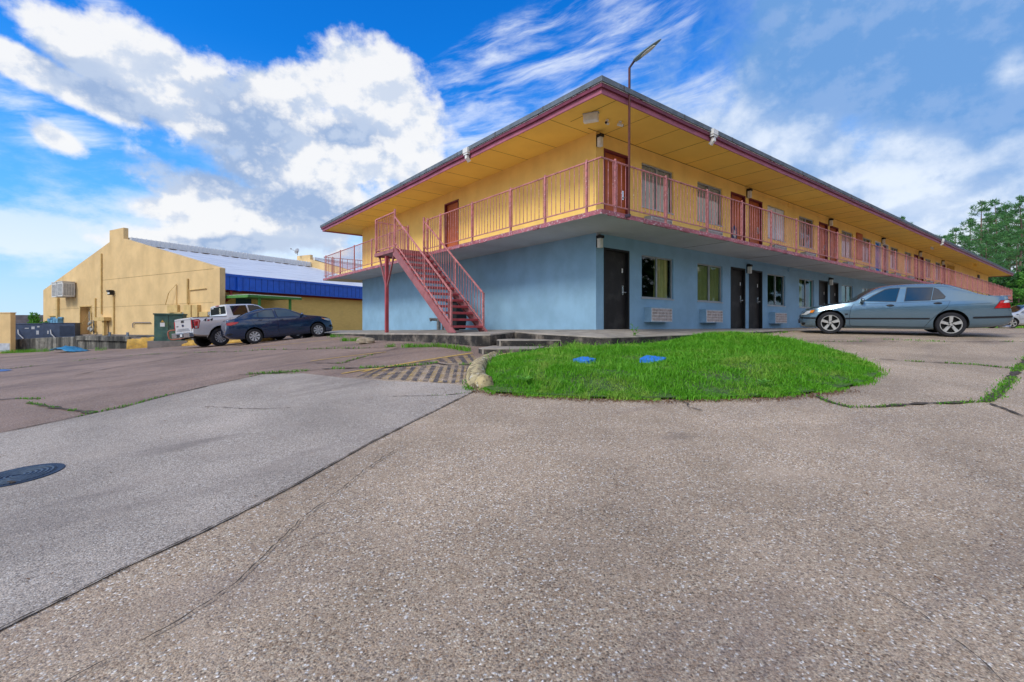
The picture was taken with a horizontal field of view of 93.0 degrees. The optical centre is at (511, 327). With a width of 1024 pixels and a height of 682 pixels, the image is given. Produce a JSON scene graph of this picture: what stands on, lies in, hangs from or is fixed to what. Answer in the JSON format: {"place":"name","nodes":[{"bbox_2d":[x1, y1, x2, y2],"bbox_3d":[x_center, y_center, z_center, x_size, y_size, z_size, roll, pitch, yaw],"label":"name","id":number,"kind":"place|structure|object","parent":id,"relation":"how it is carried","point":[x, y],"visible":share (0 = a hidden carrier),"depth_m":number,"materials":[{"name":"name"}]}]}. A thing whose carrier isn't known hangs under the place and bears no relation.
{"place":"outdoors","nodes":[
{"label":"outdoors","id":0,"kind":"place"},
{"bbox_2d":[0,373,475,629],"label":"driveway","id":1,"kind":"structure","parent":0,"point":[83,517],"depth_m":4.09,"materials":[{"name":"concrete"}]},
{"bbox_2d":[0,463,64,487],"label":"manhole cover","id":2,"kind":"object","parent":1,"relation":"on","point":[15,476],"visible":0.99,"depth_m":4.06,"materials":[{"name":"metal"}]},
{"bbox_2d":[4,373,279,431],"bbox_3d":[-5.706,1.092,6.111,0.999,0.592,6.224,0,0,31],"label":"pavement joint","id":3,"kind":"object","parent":1,"relation":"on","point":[115,408],"visible":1,"depth_m":6.45,"materials":[{"name":"black asphalt"}]},
{"bbox_2d":[0,393,468,627],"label":"pavement joint","id":4,"kind":"object","parent":1,"relation":"on","point":[211,525],"visible":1,"depth_m":2.80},
{"bbox_2d":[205,406,289,408],"bbox_3d":[-3.332,0.993,6.027,1.373,0.060,0.084,0,0,19],"label":"pavement crack","id":5,"kind":"object","parent":1,"relation":"on","point":[253,408],"visible":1,"depth_m":5.92,"materials":[{"name":"black asphalt"}]},
{"bbox_2d":[0,368,1023,657],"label":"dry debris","id":6,"kind":"object","parent":1,"relation":"on","point":[514,472],"visible":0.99,"depth_m":3.21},
{"bbox_2d":[446,301,468,330],"bbox_3d":[-1.822,-0.386,16.166,0.570,0.988,0.600,0,0,-43],"label":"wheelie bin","id":7,"kind":"object","parent":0,"point":[461,316],"visible":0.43,"depth_m":15.98,"materials":[{"name":"black plastic"}]},
{"bbox_2d":[0,327,1023,681],"bbox_3d":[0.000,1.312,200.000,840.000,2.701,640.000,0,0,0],"label":"ground","id":8,"kind":"structure","parent":0,"point":[698,561],"depth_m":2.54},
{"bbox_2d":[0,312,15,351],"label":"yellow wall","id":9,"kind":"structure","parent":8,"relation":"on","point":[7,330],"depth_m":32.35,"materials":[{"name":"paint"}]},
{"bbox_2d":[16,315,42,322],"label":"block wall","id":10,"kind":"structure","parent":8,"relation":"on","point":[21,319],"depth_m":43.26,"materials":[{"name":"grey concrete"}]},
{"bbox_2d":[27,312,48,322],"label":"shrub","id":11,"kind":"object","parent":8,"relation":"on","point":[34,318],"visible":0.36,"depth_m":40.05,"materials":[{"name":"green plant"}]},
{"bbox_2d":[26,402,96,412],"bbox_3d":[-6.756,1.181,7.200,2.775,0.098,0.143,0,0,32],"label":"pavement joint","id":12,"kind":"object","parent":8,"relation":"on","point":[81,411],"visible":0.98,"depth_m":6.97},
{"bbox_2d":[50,345,88,351],"bbox_3d":[-24.199,1.151,26.600,2.302,0.310,0.998,0,0,22],"label":"blue tarp","id":13,"kind":"object","parent":8,"relation":"on","point":[72,348],"visible":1,"depth_m":26.38,"materials":[{"name":"blue plastic"}]},
{"bbox_2d":[16,332,153,351],"bbox_3d":[-27.116,1.440,32.532,17.146,2.320,5.401,0,0,29],"label":"loading dock","id":14,"kind":"object","parent":8,"relation":"on","point":[109,341],"visible":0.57,"depth_m":29.83,"materials":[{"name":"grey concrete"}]},
{"bbox_2d":[16,323,42,338],"bbox_3d":[-37.172,0.400,37.513,2.460,1.400,1.444,0,0,-18],"label":"dumpster","id":15,"kind":"object","parent":14,"relation":"on","point":[28,330],"visible":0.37,"depth_m":37.08,"materials":[{"name":"blue metal"}]},
{"bbox_2d":[43,323,80,337],"bbox_3d":[-34.772,0.375,37.612,2.060,1.450,1.544,0,0,-18],"label":"dumpster","id":16,"kind":"object","parent":14,"relation":"on","point":[61,329],"visible":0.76,"depth_m":37.12,"materials":[{"name":"blue metal"}]},
{"bbox_2d":[79,334,192,339],"bbox_3d":[-27.461,1.350,32.997,31.052,1.700,5.696,0,0,27],"label":"apron","id":17,"kind":"object","parent":8,"relation":"on","point":[107,334],"visible":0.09,"depth_m":36.59,"materials":[{"name":"concrete"}]},
{"bbox_2d":[126,337,153,348],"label":"yellow kerb","id":18,"kind":"structure","parent":8,"relation":"on","point":[137,343],"depth_m":26.23,"materials":[{"name":"paint"}]},
{"bbox_2d":[147,313,187,348],"bbox_3d":[-18.211,0.255,25.923,1.700,1.970,1.650,0,0,-25],"label":"transformer box","id":19,"kind":"object","parent":8,"relation":"on","point":[163,324],"visible":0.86,"depth_m":25.29,"materials":[{"name":"green paint"}]},
{"bbox_2d":[167,330,181,339],"bbox_3d":[-16.176,0.613,24.881,2.509,1.335,0.080,0,0,-22],"label":"pipe guard","id":20,"kind":"object","parent":8,"relation":"on","point":[170,338],"visible":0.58,"depth_m":24.45,"materials":[{"name":"grey metal"}]},
{"bbox_2d":[43,228,361,334],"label":"gabled hall","id":21,"kind":"structure","parent":8,"relation":"on","point":[120,282],"depth_m":34.95,"materials":[{"name":"paint"}]},
{"bbox_2d":[236,298,250,303],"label":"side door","id":22,"kind":"structure","parent":21,"relation":"in","point":[238,301],"depth_m":30.63,"materials":[{"name":"green metal"}]},
{"bbox_2d":[225,294,301,309],"bbox_3d":[-15.571,-0.362,30.295,2.750,3.125,3.600,0,0,29],"label":"green canopy","id":23,"kind":"object","parent":21,"relation":"attached to","point":[259,298],"visible":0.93,"depth_m":29.29,"materials":[{"name":"paint"}]},
{"bbox_2d":[64,451,392,681],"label":"pavement crack","id":24,"kind":"object","parent":8,"relation":"on","point":[232,584],"visible":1,"depth_m":2.25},
{"bbox_2d":[182,337,274,345],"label":"yellow kerb","id":25,"kind":"structure","parent":8,"relation":"on","point":[190,342],"depth_m":25.18,"materials":[{"name":"paint"}]},
{"bbox_2d":[172,304,302,346],"bbox_3d":[-13.008,-0.188,23.842,2.580,1.900,5.867,-3,2,36],"label":"pickup truck","id":26,"kind":"object","parent":8,"relation":"on","point":[202,331],"visible":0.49,"depth_m":21.90,"materials":[{"name":"silver metal"}]},
{"bbox_2d":[221,308,332,343],"bbox_3d":[-10.380,-0.133,21.621,4.405,1.450,2.038,-7,3,-38],"label":"blue sedan","id":27,"kind":"object","parent":8,"relation":"on","point":[254,326],"visible":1,"depth_m":20.74,"materials":[{"name":"paint"}]},
{"bbox_2d":[226,346,393,351],"bbox_3d":[-6.495,0.663,14.692,8.703,0.371,0.566,0,0,32],"label":"pavement joint","id":28,"kind":"object","parent":8,"relation":"on","point":[273,349],"visible":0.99,"depth_m":15.78,"materials":[{"name":"black asphalt"}]},
{"bbox_2d":[238,363,470,374],"bbox_3d":[-2.907,0.761,8.706,4.601,0.261,0.458,0,0,7],"label":"pavement joint","id":29,"kind":"object","parent":8,"relation":"on","point":[389,366],"visible":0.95,"depth_m":8.57,"materials":[{"name":"black asphalt"}]},
{"bbox_2d":[303,330,417,337],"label":"side walkway","id":30,"kind":"structure","parent":8,"relation":"on","point":[352,332],"depth_m":21.41,"materials":[{"name":"concrete"}]},
{"bbox_2d":[356,337,374,343],"bbox_3d":[-4.450,0.402,14.750,0.540,0.190,0.280,0,0,-20],"label":"concrete chunk","id":31,"kind":"object","parent":8,"relation":"on","point":[364,340],"visible":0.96,"depth_m":14.64,"materials":[{"name":"beige concrete"}]},
{"bbox_2d":[376,368,394,377],"bbox_3d":[-2.037,0.731,7.817,0.122,0.084,0.974,0,0,0],"label":"hatch marking","id":32,"kind":"object","parent":8,"relation":"on","point":[386,372],"visible":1,"depth_m":7.79,"materials":[{"name":"black paint"}]},
{"bbox_2d":[400,367,415,379],"bbox_3d":[-1.646,0.721,7.737,0.095,0.103,1.254,0,0,-4],"label":"hatch marking","id":33,"kind":"object","parent":8,"relation":"on","point":[404,376],"visible":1,"depth_m":7.49,"materials":[{"name":"black paint"}]},
{"bbox_2d":[361,353,469,371],"bbox_3d":[-1.674,0.634,9.126,0.120,0.208,2.639,0,0,39],"label":"bay line","id":34,"kind":"object","parent":8,"relation":"on","point":[415,361],"visible":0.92,"depth_m":9.02,"materials":[{"name":"yellow paint"}]},
{"bbox_2d":[413,366,425,380],"bbox_3d":[-1.467,0.718,7.706,0.084,0.111,1.361,0,0,-4],"label":"hatch marking","id":35,"kind":"object","parent":8,"relation":"on","point":[418,374],"visible":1,"depth_m":7.53,"materials":[{"name":"black paint"}]},
{"bbox_2d":[423,365,435,380],"bbox_3d":[-1.296,0.715,7.672,0.084,0.118,1.451,0,0,-4],"label":"hatch marking","id":36,"kind":"object","parent":8,"relation":"on","point":[429,373],"visible":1,"depth_m":7.62,"materials":[{"name":"black paint"}]},
{"bbox_2d":[433,367,442,381],"bbox_3d":[-1.148,0.714,7.640,0.070,0.121,1.516,0,0,-4],"label":"hatch marking","id":37,"kind":"object","parent":8,"relation":"on","point":[438,374],"visible":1,"depth_m":7.39,"materials":[{"name":"black paint"}]},
{"bbox_2d":[365,330,532,346],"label":"stair platform","id":38,"kind":"structure","parent":8,"relation":"on","point":[477,338],"depth_m":12.77,"materials":[{"name":"concrete"}]},
{"bbox_2d":[374,209,487,332],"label":"staircase","id":39,"kind":"structure","parent":38,"relation":"on","point":[401,256],"depth_m":14.38,"materials":[{"name":"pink metal"}]},
{"bbox_2d":[429,318,443,329],"bbox_3d":[-2.724,-0.111,17.588,0.543,0.482,0.200,0,0,-18],"label":"standpipe","id":40,"kind":"object","parent":38,"relation":"on","point":[438,323],"visible":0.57,"depth_m":17.55,"materials":[{"name":"grey metal"}]},
{"bbox_2d":[451,365,457,382],"bbox_3d":[-0.885,0.714,7.562,0.059,0.124,1.569,0,0,-5],"label":"hatch marking","id":41,"kind":"object","parent":8,"relation":"on","point":[455,370],"visible":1,"depth_m":7.39,"materials":[{"name":"black paint"}]},
{"bbox_2d":[466,357,493,389],"bbox_3d":[-0.499,0.782,7.228,0.380,0.570,1.784,0,0,-6],"label":"kerb chunk","id":42,"kind":"object","parent":8,"relation":"on","point":[477,377],"visible":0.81,"depth_m":6.62,"materials":[{"name":"beige stone"}]},
{"bbox_2d":[481,351,498,361],"bbox_3d":[-0.460,0.694,8.802,0.288,0.469,1.331,0,0,7],"label":"kerb chunk","id":43,"kind":"object","parent":8,"relation":"on","point":[491,354],"visible":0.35,"depth_m":8.97,"materials":[{"name":"grey concrete"}]},
{"bbox_2d":[0,330,1023,416],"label":"weeds","id":44,"kind":"object","parent":8,"relation":"on","point":[1000,384],"visible":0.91,"depth_m":8.47,"materials":[{"name":"green plant"}]},
{"bbox_2d":[479,339,560,353],"bbox_3d":[0.284,0.618,11.040,1.639,0.665,2.549,0,0,10],"label":"concrete step","id":45,"kind":"object","parent":8,"relation":"on","point":[503,345],"visible":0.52,"depth_m":10.99,"materials":[{"name":"grey concrete"}]},
{"bbox_2d":[515,328,811,346],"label":"walkway","id":46,"kind":"structure","parent":8,"relation":"on","point":[593,336],"depth_m":11.61,"materials":[{"name":"concrete"}]},
{"bbox_2d":[470,389,860,403],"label":"leaf litter","id":47,"kind":"object","parent":8,"relation":"on","point":[652,401],"visible":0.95,"depth_m":5.62,"materials":[{"name":"brown plant"}]},
{"bbox_2d":[320,75,1014,329],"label":"motel","id":48,"kind":"structure","parent":8,"relation":"on","point":[530,224],"depth_m":14.90,"materials":[{"name":"blue paint"}]},
{"bbox_2d":[444,199,458,247],"bbox_3d":[-2.153,-3.523,17.708,0.142,2.095,0.990,0,0,-38],"label":"door","id":49,"kind":"structure","parent":48,"relation":"in","point":[452,205],"depth_m":17.84,"materials":[{"name":"orange paint"}]},
{"bbox_2d":[604,148,627,213],"bbox_3d":[2.702,-3.523,12.742,1.020,2.095,0.142,0,0,-38],"label":"door","id":50,"kind":"structure","parent":48,"relation":"in","point":[610,154],"depth_m":12.74,"materials":[{"name":"red paint"}]},
{"bbox_2d":[604,247,629,328],"bbox_3d":[2.702,-0.995,12.742,1.020,2.090,0.142,0,0,-38],"label":"door","id":51,"kind":"structure","parent":48,"relation":"in","point":[616,261],"depth_m":12.82,"materials":[{"name":"paint"}]},
{"bbox_2d":[625,39,660,217],"bbox_3d":[2.772,-4.152,10.310,0.149,3.545,0.900,0,0,-38],"label":"pole lamp","id":52,"kind":"object","parent":48,"relation":"attached to","point":[644,52],"visible":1,"depth_m":10.53,"materials":[{"name":"brown metal"}]},
{"bbox_2d":[641,255,673,299],"bbox_3d":[4.114,-1.395,13.858,1.540,1.210,0.166,0,0,-38],"label":"window","id":53,"kind":"structure","parent":48,"relation":"in","point":[660,266],"depth_m":14.06,"materials":[{"name":"metal"}]},
{"bbox_2d":[642,163,673,214],"bbox_3d":[4.120,-3.925,13.849,1.540,1.250,0.146,0,0,-38],"label":"window","id":54,"kind":"structure","parent":48,"relation":"in","point":[649,168],"depth_m":13.85,"materials":[{"name":"metal"}]},
{"bbox_2d":[697,182,721,226],"bbox_3d":[6.312,-3.925,15.576,1.540,1.250,0.146,0,0,-38],"label":"window","id":55,"kind":"structure","parent":48,"relation":"in","point":[715,218],"depth_m":15.71,"materials":[{"name":"metal"}]},
{"bbox_2d":[697,263,722,302],"bbox_3d":[6.310,-1.395,15.579,1.540,1.210,0.153,0,0,-38],"label":"window","id":56,"kind":"structure","parent":48,"relation":"in","point":[708,276],"depth_m":15.58,"materials":[{"name":"glass"}]},
{"bbox_2d":[731,267,745,328],"bbox_3d":[7.706,-0.995,16.682,1.000,2.090,0.142,0,0,-38],"label":"door","id":57,"kind":"structure","parent":48,"relation":"in","point":[738,275],"depth_m":16.83,"materials":[{"name":"paint"}]},
{"bbox_2d":[731,191,745,240],"bbox_3d":[7.706,-3.523,16.682,1.000,2.095,0.142,0,0,-38],"label":"door","id":58,"kind":"structure","parent":48,"relation":"in","point":[735,196],"depth_m":16.75,"materials":[{"name":"orange paint"}]},
{"bbox_2d":[749,270,762,327],"bbox_3d":[8.700,-0.995,17.465,1.010,2.090,0.142,0,0,-38],"label":"door","id":59,"kind":"structure","parent":48,"relation":"in","point":[756,277],"depth_m":17.59,"materials":[{"name":"paint"}]},
{"bbox_2d":[749,198,762,244],"bbox_3d":[8.700,-3.523,17.465,1.010,2.095,0.142,0,0,-38],"label":"door","id":60,"kind":"structure","parent":48,"relation":"in","point":[753,202],"depth_m":17.59,"materials":[{"name":"orange paint"}]},
{"bbox_2d":[767,274,785,306],"bbox_3d":[10.028,-1.395,18.485,1.540,1.210,0.120,0,0,-38],"label":"window","id":61,"kind":"structure","parent":48,"relation":"in","point":[782,305],"depth_m":18.51,"materials":[{"name":"metal"}]},
{"bbox_2d":[767,205,785,242],"bbox_3d":[10.028,-3.925,18.485,1.540,1.250,0.120,0,0,-38],"label":"window","id":62,"kind":"structure","parent":48,"relation":"in","point":[769,208],"depth_m":18.46,"materials":[{"name":"glass"}]},
{"bbox_2d":[799,278,812,307],"bbox_3d":[12.206,-1.395,20.231,1.540,1.210,0.162,0,0,-38],"label":"window","id":63,"kind":"structure","parent":48,"relation":"in","point":[810,282],"depth_m":20.23,"materials":[{"name":"glass"}]},
{"bbox_2d":[799,216,813,249],"bbox_3d":[12.212,-3.925,20.224,1.540,1.250,0.144,0,0,-38],"label":"window","id":64,"kind":"structure","parent":48,"relation":"in","point":[803,219],"depth_m":20.22,"materials":[{"name":"glass"}]},
{"bbox_2d":[819,280,827,305],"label":"door","id":65,"kind":"structure","parent":48,"relation":"in","point":[823,285],"depth_m":21.51,"materials":[{"name":"paint"}]},
{"bbox_2d":[819,222,827,258],"bbox_3d":[13.606,-3.523,21.330,1.000,2.095,0.142,0,0,-38],"label":"door","id":66,"kind":"structure","parent":48,"relation":"in","point":[822,225],"depth_m":21.44,"materials":[{"name":"orange paint"}]},
{"bbox_2d":[830,282,838,303],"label":"door","id":67,"kind":"structure","parent":48,"relation":"in","point":[834,289],"depth_m":22.31,"materials":[{"name":"paint"}]},
{"bbox_2d":[830,226,838,261],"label":"door","id":68,"kind":"structure","parent":48,"relation":"in","point":[832,228],"depth_m":22.24,"materials":[{"name":"orange paint"}]},
{"bbox_2d":[841,231,851,258],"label":"window","id":69,"kind":"structure","parent":48,"relation":"in","point":[843,232],"depth_m":23.15,"materials":[{"name":"glass"}]},
{"bbox_2d":[842,285,851,301],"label":"window","id":70,"kind":"structure","parent":48,"relation":"in","point":[846,290],"depth_m":23.15,"materials":[{"name":"glass"}]},
{"bbox_2d":[862,238,871,263],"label":"window","id":71,"kind":"structure","parent":48,"relation":"in","point":[864,239],"depth_m":25.20,"materials":[{"name":"glass"}]},
{"bbox_2d":[875,241,880,270],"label":"door","id":72,"kind":"structure","parent":48,"relation":"in","point":[877,243],"depth_m":26.13,"materials":[{"name":"metal"}]},
{"bbox_2d":[883,244,888,272],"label":"door","id":73,"kind":"structure","parent":48,"relation":"in","point":[886,246],"depth_m":26.99,"materials":[{"name":"red paint"}]},
{"bbox_2d":[890,247,898,270],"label":"window","id":74,"kind":"structure","parent":48,"relation":"in","point":[893,249],"depth_m":27.77,"materials":[{"name":"glass"}]},
{"bbox_2d":[905,252,910,272],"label":"window","id":75,"kind":"structure","parent":48,"relation":"in","point":[908,254],"depth_m":29.89,"materials":[{"name":"glass"}]},
{"bbox_2d":[914,254,918,279],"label":"door","id":76,"kind":"structure","parent":48,"relation":"in","point":[915,256],"depth_m":30.79,"materials":[{"name":"orange paint"}]},
{"bbox_2d":[919,256,923,280],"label":"door","id":77,"kind":"structure","parent":48,"relation":"in","point":[920,257],"depth_m":31.64,"materials":[{"name":"orange paint"}]},
{"bbox_2d":[925,259,929,277],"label":"window","id":78,"kind":"structure","parent":48,"relation":"in","point":[926,260],"depth_m":32.77,"materials":[{"name":"glass"}]},
{"bbox_2d":[942,264,945,284],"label":"door","id":79,"kind":"structure","parent":48,"relation":"in","point":[944,265],"depth_m":35.44,"materials":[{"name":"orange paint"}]},
{"bbox_2d":[815,395,985,406],"bbox_3d":[4.452,0.826,5.468,1.829,0.048,0.538,0,0,0],"label":"pavement joint","id":80,"kind":"object","parent":8,"relation":"on","point":[899,404],"visible":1,"depth_m":5.34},
{"bbox_2d":[798,282,1013,336],"bbox_3d":[11.153,-0.564,14.200,4.775,1.479,2.080,1,4,29],"label":"grey sedan","id":81,"kind":"object","parent":8,"relation":"on","point":[947,310],"visible":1,"depth_m":13.32,"materials":[{"name":"blue-grey car paint"},{"name":"rubber"},{"name":"tinted glass"}]},
{"bbox_2d":[885,591,1003,681],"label":"pavement crack","id":82,"kind":"object","parent":8,"relation":"on","point":[954,638],"visible":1,"depth_m":1.77,"materials":[{"name":"black asphalt"}]},
{"bbox_2d":[881,341,1013,341],"bbox_3d":[10.590,0.329,11.762,8.835,0.040,0.266,0,0,5],"label":"pavement joint","id":83,"kind":"object","parent":8,"relation":"on","point":[950,341],"visible":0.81,"depth_m":11.77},
{"bbox_2d":[942,227,976,251],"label":"pine tree","id":84,"kind":"object","parent":8,"relation":"on","point":[949,235],"visible":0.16,"depth_m":77.60,"materials":[{"name":"green plant"}]},
{"bbox_2d":[956,234,977,254],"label":"pine tree","id":85,"kind":"object","parent":8,"relation":"on","point":[964,239],"visible":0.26,"depth_m":67.84,"materials":[{"name":"green plant"}]},
{"bbox_2d":[958,217,990,256],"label":"pine tree","id":86,"kind":"object","parent":8,"relation":"on","point":[962,224],"visible":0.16,"depth_m":80.10,"materials":[{"name":"green plant"}]},
{"bbox_2d":[947,200,1013,262],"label":"pine tree","id":87,"kind":"object","parent":8,"relation":"on","point":[992,217],"visible":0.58,"depth_m":69.68,"materials":[{"name":"green plant"}]},
{"bbox_2d":[970,239,1010,281],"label":"pine tree","id":88,"kind":"object","parent":8,"relation":"on","point":[997,256],"visible":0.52,"depth_m":61.72,"materials":[{"name":"green plant"}]},
{"bbox_2d":[971,198,1023,257],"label":"pine tree","id":89,"kind":"object","parent":8,"relation":"on","point":[992,205],"visible":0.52,"depth_m":73.74,"materials":[{"name":"green plant"}]},
{"bbox_2d":[974,204,1023,270],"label":"pine tree","id":90,"kind":"object","parent":8,"relation":"on","point":[1009,207],"visible":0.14,"depth_m":87.48,"materials":[{"name":"green plant"}]},
{"bbox_2d":[984,359,1023,400],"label":"pavement joint","id":91,"kind":"object","parent":8,"relation":"on","point":[1012,373],"visible":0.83,"depth_m":6.81,"materials":[{"name":"green plant"}]},
{"bbox_2d":[986,401,1022,415],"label":"pavement joint","id":92,"kind":"object","parent":8,"relation":"on","point":[1005,408],"visible":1,"depth_m":5.15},
{"bbox_2d":[986,211,1023,269],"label":"pine tree","id":93,"kind":"object","parent":8,"relation":"on","point":[1012,215],"visible":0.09,"depth_m":79.94,"materials":[{"name":"green plant"}]},
{"bbox_2d":[988,272,1022,300],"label":"broadleaf tree","id":94,"kind":"object","parent":8,"relation":"on","point":[1004,279],"visible":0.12,"depth_m":55.16,"materials":[{"name":"green plant"}]},
{"bbox_2d":[988,305,1023,327],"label":"silver car","id":95,"kind":"object","parent":8,"relation":"on","point":[1017,311],"visible":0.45,"depth_m":31.51,"materials":[{"name":"paint"}]},
{"bbox_2d":[990,235,1023,281],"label":"pine tree","id":96,"kind":"object","parent":8,"relation":"on","point":[1014,250],"visible":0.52,"depth_m":64.12,"materials":[{"name":"green plant"}]},
{"bbox_2d":[991,195,1023,325],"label":"pine tree","id":97,"kind":"object","parent":8,"relation":"on","point":[1020,230],"visible":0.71,"depth_m":71.94,"materials":[{"name":"green plant"}]},
{"bbox_2d":[991,290,1023,304],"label":"broadleaf tree","id":98,"kind":"object","parent":8,"relation":"on","point":[1015,299],"visible":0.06,"depth_m":51.24,"materials":[{"name":"green plant"}]},
{"bbox_2d":[1006,271,1023,303],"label":"broadleaf tree","id":99,"kind":"object","parent":8,"relation":"on","point":[1009,284],"visible":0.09,"depth_m":57.00,"materials":[{"name":"green plant"}]},
{"bbox_2d":[1007,218,1023,265],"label":"pine tree","id":100,"kind":"object","parent":8,"relation":"on","point":[1017,220],"visible":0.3,"depth_m":76.84,"materials":[{"name":"green plant"}]},
{"bbox_2d":[1009,288,1023,326],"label":"broadleaf tree","id":101,"kind":"object","parent":8,"relation":"on","point":[1020,294],"visible":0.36,"depth_m":51.01,"materials":[{"name":"green plant"}]},
{"bbox_2d":[1011,274,1023,306],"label":"broadleaf tree","id":102,"kind":"object","parent":8,"relation":"on","point":[1019,281],"visible":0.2,"depth_m":54.84,"materials":[{"name":"green plant"}]},
{"bbox_2d":[0,0,1023,314],"label":"sky","id":103,"kind":"structure","parent":0,"point":[246,126],"materials":[{"name":"blue"}]},
{"bbox_2d":[482,330,877,397],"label":"tall grass","id":104,"kind":"structure","parent":0,"point":[761,351],"depth_m":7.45,"materials":[{"name":"green plant"}]},
{"bbox_2d":[573,356,595,363],"bbox_3d":[1.155,0.532,7.727,0.266,0.119,0.282,0,0,43],"label":"utility cover","id":105,"kind":"object","parent":104,"relation":"on","point":[580,359],"visible":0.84,"depth_m":7.66,"materials":[{"name":"blue paint"}]},
{"bbox_2d":[640,355,665,362],"bbox_3d":[2.230,0.512,7.682,0.451,0.076,0.451,0,8,-4],"label":"utility cover","id":106,"kind":"object","parent":104,"relation":"on","point":[645,358],"visible":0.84,"depth_m":7.62,"materials":[{"name":"blue paint"}]},
{"bbox_2d":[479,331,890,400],"bbox_3d":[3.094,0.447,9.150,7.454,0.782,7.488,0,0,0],"label":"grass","id":107,"kind":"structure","parent":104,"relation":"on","point":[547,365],"depth_m":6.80,"materials":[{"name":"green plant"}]},
{"bbox_2d":[519,376,531,380],"bbox_3d":[0.171,0.658,6.279,0.196,0.069,0.197,0,0,30],"label":"broadleaf weed","id":108,"kind":"object","parent":107,"relation":"on","point":[526,378],"visible":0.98,"depth_m":6.27,"materials":[{"name":"green plant"}]},
{"bbox_2d":[757,378,770,382],"bbox_3d":[3.101,0.660,5.979,0.176,0.061,0.177,0,0,30],"label":"broadleaf weed","id":109,"kind":"object","parent":107,"relation":"on","point":[764,380],"visible":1,"depth_m":5.96,"materials":[{"name":"green plant"}]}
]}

